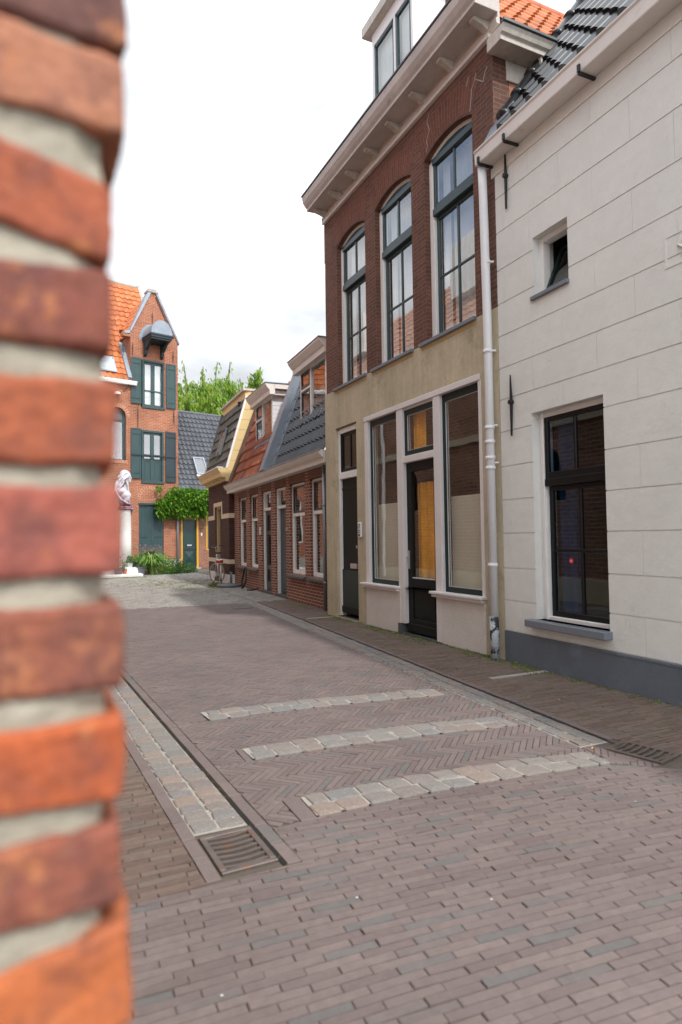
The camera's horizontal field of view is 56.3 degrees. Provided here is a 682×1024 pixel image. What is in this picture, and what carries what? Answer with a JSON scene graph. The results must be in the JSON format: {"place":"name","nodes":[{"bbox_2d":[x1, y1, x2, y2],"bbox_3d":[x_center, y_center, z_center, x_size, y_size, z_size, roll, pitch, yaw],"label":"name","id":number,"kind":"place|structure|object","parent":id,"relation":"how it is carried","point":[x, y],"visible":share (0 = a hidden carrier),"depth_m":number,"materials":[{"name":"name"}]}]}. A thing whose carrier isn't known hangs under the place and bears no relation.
{"place":"outdoors","nodes":[
{"label":"outdoors","id":0,"kind":"place"},
{"bbox_2d":[116,554,125,573],"bbox_3d":[-8.751,2.053,25.043,0.590,0.804,0.554,-1,-2,7],"label":"potted plant","id":1,"kind":"object","parent":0,"point":[121,570],"visible":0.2,"depth_m":24.97,"materials":[{"name":"green plant"}]},
{"bbox_2d":[102,569,284,609],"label":"courtyard","id":2,"kind":"structure","parent":0,"point":[172,598],"depth_m":17.22,"materials":[{"name":"grey stone"}]},
{"bbox_2d":[104,510,142,577],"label":"column","id":3,"kind":"structure","parent":2,"relation":"on","point":[125,528],"depth_m":25.89,"materials":[{"name":"stone"}]},
{"bbox_2d":[115,470,132,513],"bbox_3d":[-8.940,-0.731,26.129,0.821,1.998,0.762,0,-3,-25],"label":"bust","id":4,"kind":"object","parent":3,"relation":"on","point":[124,478],"visible":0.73,"depth_m":25.95,"materials":[{"name":"stone"}]},
{"bbox_2d":[124,556,134,567],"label":"potted plant","id":5,"kind":"object","parent":3,"relation":"on","point":[130,564],"visible":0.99,"depth_m":25.69,"materials":[{"name":"green plant"}]},
{"bbox_2d":[131,554,141,566],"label":"potted plant","id":6,"kind":"object","parent":3,"relation":"on","point":[135,563],"visible":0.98,"depth_m":25.86,"materials":[{"name":"green plant"}]},
{"bbox_2d":[134,558,146,575],"bbox_3d":[-8.212,2.222,25.995,0.675,0.747,0.660,0,-3,-25],"label":"potted plant","id":7,"kind":"object","parent":3,"relation":"on","point":[141,569],"visible":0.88,"depth_m":25.91,"materials":[{"name":"green plant"}]},
{"bbox_2d":[136,544,164,573],"bbox_3d":[-8.231,2.030,27.554,1.231,1.255,1.220,0,-3,-25],"label":"potted sprig","id":8,"kind":"object","parent":2,"relation":"on","point":[151,552],"visible":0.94,"depth_m":27.43,"materials":[{"name":"green plant"}]},
{"bbox_2d":[136,551,170,574],"bbox_3d":[-7.887,2.123,26.564,1.932,0.982,1.928,0,-3,-25],"label":"strap leaf plant","id":9,"kind":"object","parent":2,"relation":"on","point":[152,561],"visible":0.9,"depth_m":26.37,"materials":[{"name":"green plant"}]},
{"bbox_2d":[154,554,177,574],"bbox_3d":[-7.448,2.194,26.923,1.117,0.874,1.129,0,-3,-25],"label":"leafy shrub","id":10,"kind":"object","parent":2,"relation":"on","point":[161,568],"visible":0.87,"depth_m":26.87,"materials":[{"name":"green plant"}]},
{"bbox_2d":[162,557,188,573],"bbox_3d":[-7.133,2.265,27.403,1.222,0.764,1.251,0,-3,-25],"label":"leafy shrub","id":11,"kind":"object","parent":2,"relation":"on","point":[181,568],"visible":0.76,"depth_m":27.31,"materials":[{"name":"green plant"}]},
{"bbox_2d":[173,562,197,572],"bbox_3d":[-6.836,2.403,27.854,1.191,0.509,1.210,0,-3,-25],"label":"leafy shrub","id":12,"kind":"object","parent":2,"relation":"on","point":[191,568],"visible":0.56,"depth_m":27.81,"materials":[{"name":"green plant"}]},
{"bbox_2d":[209,545,224,583],"bbox_3d":[-3.919,1.686,20.293,0.490,1.247,1.729,0,-2,-14],"label":"bicycle","id":13,"kind":"object","parent":2,"relation":"on","point":[217,563],"visible":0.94,"depth_m":20.18,"materials":[{"name":"metal"}]},
{"bbox_2d":[216,572,240,587],"bbox_3d":[-3.398,2.037,19.259,0.740,0.450,0.740,0,-3,-25],"label":"parasol base","id":14,"kind":"object","parent":2,"relation":"on","point":[230,585],"visible":1,"depth_m":19.04,"materials":[{"name":"black metal"}]},
{"bbox_2d":[107,0,575,449],"label":"sky","id":15,"kind":"structure","parent":0,"point":[233,108],"materials":[{"name":"white"}]},
{"bbox_2d":[104,568,681,1023],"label":"ground","id":16,"kind":"structure","parent":0,"point":[674,764],"depth_m":3.98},
{"bbox_2d":[100,280,179,569],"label":"gable house","id":17,"kind":"structure","parent":16,"relation":"on","point":[140,370],"depth_m":30.40,"materials":[{"name":"orange brick"}]},
{"bbox_2d":[117,408,124,459],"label":"window","id":18,"kind":"structure","parent":17,"relation":"in","point":[120,414],"depth_m":29.68,"materials":[{"name":"wood"}]},
{"bbox_2d":[138,503,162,566],"bbox_3d":[-9.005,1.113,30.216,1.270,3.080,0.130,1,-3,-39],"label":"double door","id":19,"kind":"structure","parent":17,"relation":"in","point":[150,527],"depth_m":30.20,"materials":[{"name":"teal wood"}]},
{"bbox_2d":[141,430,163,483],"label":"window","id":20,"kind":"structure","parent":17,"relation":"in","point":[152,470],"depth_m":30.42,"materials":[{"name":"teal wood"}]},
{"bbox_2d":[141,359,164,409],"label":"window","id":21,"kind":"structure","parent":17,"relation":"in","point":[152,372],"depth_m":30.64,"materials":[{"name":"green glass"}]},
{"bbox_2d":[176,410,241,568],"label":"cottage","id":22,"kind":"structure","parent":16,"relation":"on","point":[196,433],"depth_m":32.14,"materials":[{"name":"tile"}]},
{"bbox_2d":[154,485,208,521],"bbox_3d":[-6.901,0.730,31.449,4.722,4.125,1.112,1,-3,-37],"label":"climbing vine","id":23,"kind":"object","parent":22,"relation":"attached to","point":[170,508],"visible":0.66,"depth_m":30.72,"materials":[{"name":"green plant"}]},
{"bbox_2d":[183,519,195,566],"bbox_3d":[-7.515,1.543,31.506,0.740,2.360,0.100,1,-3,-39],"label":"door","id":24,"kind":"structure","parent":22,"relation":"in","point":[189,525],"depth_m":31.52,"materials":[{"name":"wood"}]},
{"bbox_2d":[206,515,208,550],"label":"window","id":25,"kind":"structure","parent":22,"relation":"in","point":[207,515],"depth_m":32.04,"materials":[{"name":"yellow paint"}]},
{"bbox_2d":[178,360,262,414],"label":"cherry tree","id":26,"kind":"object","parent":16,"relation":"on","point":[209,398],"visible":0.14,"depth_m":40.19,"materials":[{"name":"green plant"}]},
{"bbox_2d":[197,388,255,582],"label":"corner house","id":27,"kind":"structure","parent":16,"relation":"on","point":[215,476],"depth_m":21.26,"materials":[{"name":"brick"}]},
{"bbox_2d":[223,381,289,594],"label":"row house","id":28,"kind":"structure","parent":16,"relation":"on","point":[248,487],"depth_m":18.36,"materials":[{"name":"red brick"}]},
{"bbox_2d":[236,497,246,568],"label":"window","id":29,"kind":"structure","parent":28,"relation":"in","point":[243,519],"depth_m":19.84,"materials":[{"name":"white paint"}]},
{"bbox_2d":[241,567,246,588],"bbox_3d":[-2.833,1.919,18.578,0.161,0.609,0.476,0,-2,-18],"label":"chain lock","id":30,"kind":"object","parent":28,"relation":"hanging from","point":[245,573],"visible":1,"depth_m":18.56,"materials":[{"name":"black metal"}]},
{"bbox_2d":[247,494,258,571],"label":"window","id":31,"kind":"structure","parent":28,"relation":"in","point":[254,497],"depth_m":18.54,"materials":[{"name":"white paint"}]},
{"bbox_2d":[266,510,271,589],"bbox_3d":[-1.866,1.012,16.928,0.090,2.110,0.810,0,-2,-22],"label":"door","id":32,"kind":"structure","parent":28,"relation":"in","point":[268,513],"depth_m":17.16,"materials":[{"name":"wood"}]},
{"bbox_2d":[259,335,327,610],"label":"row house","id":33,"kind":"structure","parent":16,"relation":"on","point":[292,469],"depth_m":14.66,"materials":[{"name":"red brick"}]},
{"bbox_2d":[280,508,286,593],"bbox_3d":[-1.343,0.958,15.744,0.070,2.110,0.840,0,-2,-22],"label":"door","id":34,"kind":"structure","parent":33,"relation":"in","point":[282,511],"depth_m":15.87,"materials":[{"name":"wood"}]},
{"bbox_2d":[286,482,305,579],"bbox_3d":[-0.845,0.421,14.555,0.502,2.165,1.232,0,-2,-22],"label":"window","id":35,"kind":"structure","parent":33,"relation":"in","point":[295,513],"depth_m":14.95,"materials":[{"name":"white paint"}]},
{"bbox_2d":[306,477,322,582],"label":"window","id":36,"kind":"structure","parent":33,"relation":"in","point":[316,510],"depth_m":13.65,"materials":[{"name":"white paint"}]},
{"bbox_2d":[102,602,609,835],"bbox_3d":[-1.671,1.830,8.648,3.661,0.059,11.095,0,-2,-21],"label":"gutter","id":37,"kind":"object","parent":16,"relation":"on","point":[197,818],"visible":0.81,"depth_m":4.39,"materials":[{"name":"stone"}]},
{"bbox_2d":[125,601,612,884],"bbox_3d":[-1.372,1.823,8.600,4.207,0.040,11.396,0,-3,-25],"label":"kerb row","id":38,"kind":"object","parent":16,"relation":"on","point":[203,864],"visible":0.56,"depth_m":3.77,"materials":[{"name":"grey stone"}]},
{"bbox_2d":[124,602,647,864],"bbox_3d":[-1.471,1.811,8.516,3.431,0.001,11.502,0,-2,-21],"label":"kerb joint","id":39,"kind":"object","parent":38,"relation":"on","point":[277,855],"visible":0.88,"depth_m":3.97,"materials":[{"name":"grey concrete"}]},
{"bbox_2d":[105,576,681,1006],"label":"weeds","id":40,"kind":"object","parent":16,"relation":"on","point":[213,585],"visible":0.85,"depth_m":8.01,"materials":[{"name":"green plant"}]},
{"bbox_2d":[306,616,548,679],"bbox_3d":[0.791,1.806,9.080,0.772,0.028,5.499,0,-2,-23],"label":"kerb strip","id":41,"kind":"object","parent":16,"relation":"on","point":[509,676],"visible":0.54,"depth_m":6.58,"materials":[{"name":"stone"}]},
{"bbox_2d":[301,0,564,659],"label":"brick house","id":42,"kind":"structure","parent":16,"relation":"on","point":[390,196],"depth_m":9.45,"materials":[{"name":"brick"}]},
{"bbox_2d":[341,429,356,472],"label":"transom window","id":43,"kind":"structure","parent":42,"relation":"in","point":[348,439],"depth_m":11.39,"materials":[{"name":"black glass"}]},
{"bbox_2d":[332,222,367,393],"bbox_3d":[0.243,-3.598,11.267,0.329,2.825,1.290,0,-3,-25],"label":"window","id":44,"kind":"structure","parent":42,"relation":"in","point":[357,280],"depth_m":11.46,"materials":[{"name":"white paint"}]},
{"bbox_2d":[342,477,358,615],"bbox_3d":[0.192,0.593,11.260,0.115,2.400,0.730,0,-3,-25],"label":"door","id":45,"kind":"structure","parent":42,"relation":"in","point":[350,605],"depth_m":11.30,"materials":[{"name":"green paint"}]},
{"bbox_2d":[370,412,398,585],"bbox_3d":[0.720,-0.190,10.100,0.050,2.660,0.940,0,-3,-25],"label":"window","id":46,"kind":"structure","parent":42,"relation":"in","point":[391,417],"depth_m":10.46,"materials":[{"name":"green paint"}]},
{"bbox_2d":[370,177,414,374],"bbox_3d":[0.871,-3.660,9.928,0.329,2.825,1.290,0,-3,-25],"label":"window","id":47,"kind":"structure","parent":42,"relation":"in","point":[402,244],"depth_m":10.07,"materials":[{"name":"white paint"}]},
{"bbox_2d":[404,401,432,455],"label":"window","id":48,"kind":"structure","parent":42,"relation":"in","point":[426,406],"depth_m":9.35,"materials":[{"name":"green paint"}]},
{"bbox_2d":[406,458,436,637],"bbox_3d":[1.164,0.500,9.116,0.114,2.490,0.840,0,-3,-25],"label":"door","id":49,"kind":"structure","parent":42,"relation":"in","point":[422,606],"depth_m":9.26,"materials":[{"name":"black wood"}]},
{"bbox_2d":[418,118,476,350],"bbox_3d":[1.496,-3.722,8.593,0.329,2.825,1.280,0,-3,-25],"label":"window","id":50,"kind":"structure","parent":42,"relation":"in","point":[460,200],"depth_m":8.68,"materials":[{"name":"white paint"}]},
{"bbox_2d":[442,382,481,595],"bbox_3d":[1.591,-0.276,8.241,0.050,2.660,0.850,0,-3,-25],"label":"window","id":51,"kind":"structure","parent":42,"relation":"in","point":[472,388],"depth_m":8.55,"materials":[{"name":"green paint"}]},
{"bbox_2d":[473,0,681,707],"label":"white house","id":52,"kind":"structure","parent":16,"relation":"on","point":[578,151],"depth_m":6.28,"materials":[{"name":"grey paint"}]},
{"bbox_2d":[530,223,568,300],"bbox_3d":[2.358,-2.668,6.823,0.401,0.695,0.560,0,-2,-24],"label":"window","id":53,"kind":"structure","parent":52,"relation":"in","point":[547,286],"depth_m":6.97,"materials":[{"name":"white paint"}]},
{"bbox_2d":[524,397,612,640],"bbox_3d":[2.390,0.059,6.559,0.405,2.325,1.120,0,-2,-24],"label":"window","id":54,"kind":"structure","parent":52,"relation":"in","point":[570,479],"depth_m":6.80,"materials":[{"name":"black paint"}]},
{"bbox_2d":[114,599,681,904],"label":"pavement","id":55,"kind":"structure","parent":0,"point":[149,855],"depth_m":5.05,"materials":[{"name":"grey brick"}]},
{"bbox_2d":[122,603,681,1023],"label":"road","id":56,"kind":"structure","parent":0,"point":[423,856],"depth_m":2.75,"materials":[{"name":"grey brick"}]},
{"bbox_2d":[0,0,132,1023],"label":"brick wall","id":57,"kind":"structure","parent":56,"relation":"on","point":[64,938],"depth_m":0.51,"materials":[{"name":"red brick"}]},
{"bbox_2d":[198,826,277,876],"bbox_3d":[-0.485,1.636,2.978,0.262,0.133,0.385,0,-3,-28],"label":"drain grate","id":58,"kind":"object","parent":56,"relation":"on","point":[218,858],"visible":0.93,"depth_m":2.96,"materials":[{"name":"metal"}]},
{"bbox_2d":[232,606,252,608],"bbox_3d":[-2.056,2.009,13.341,0.370,0.020,0.250,0,-3,-25],"label":"manhole cover","id":59,"kind":"object","parent":56,"relation":"on","point":[241,607],"visible":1,"depth_m":13.33,"materials":[{"name":"metal"}]},
{"bbox_2d":[605,740,680,764],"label":"drain grate","id":60,"kind":"object","parent":56,"relation":"on","point":[667,758],"visible":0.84,"depth_m":4.22,"materials":[{"name":"metal"}]}
]}

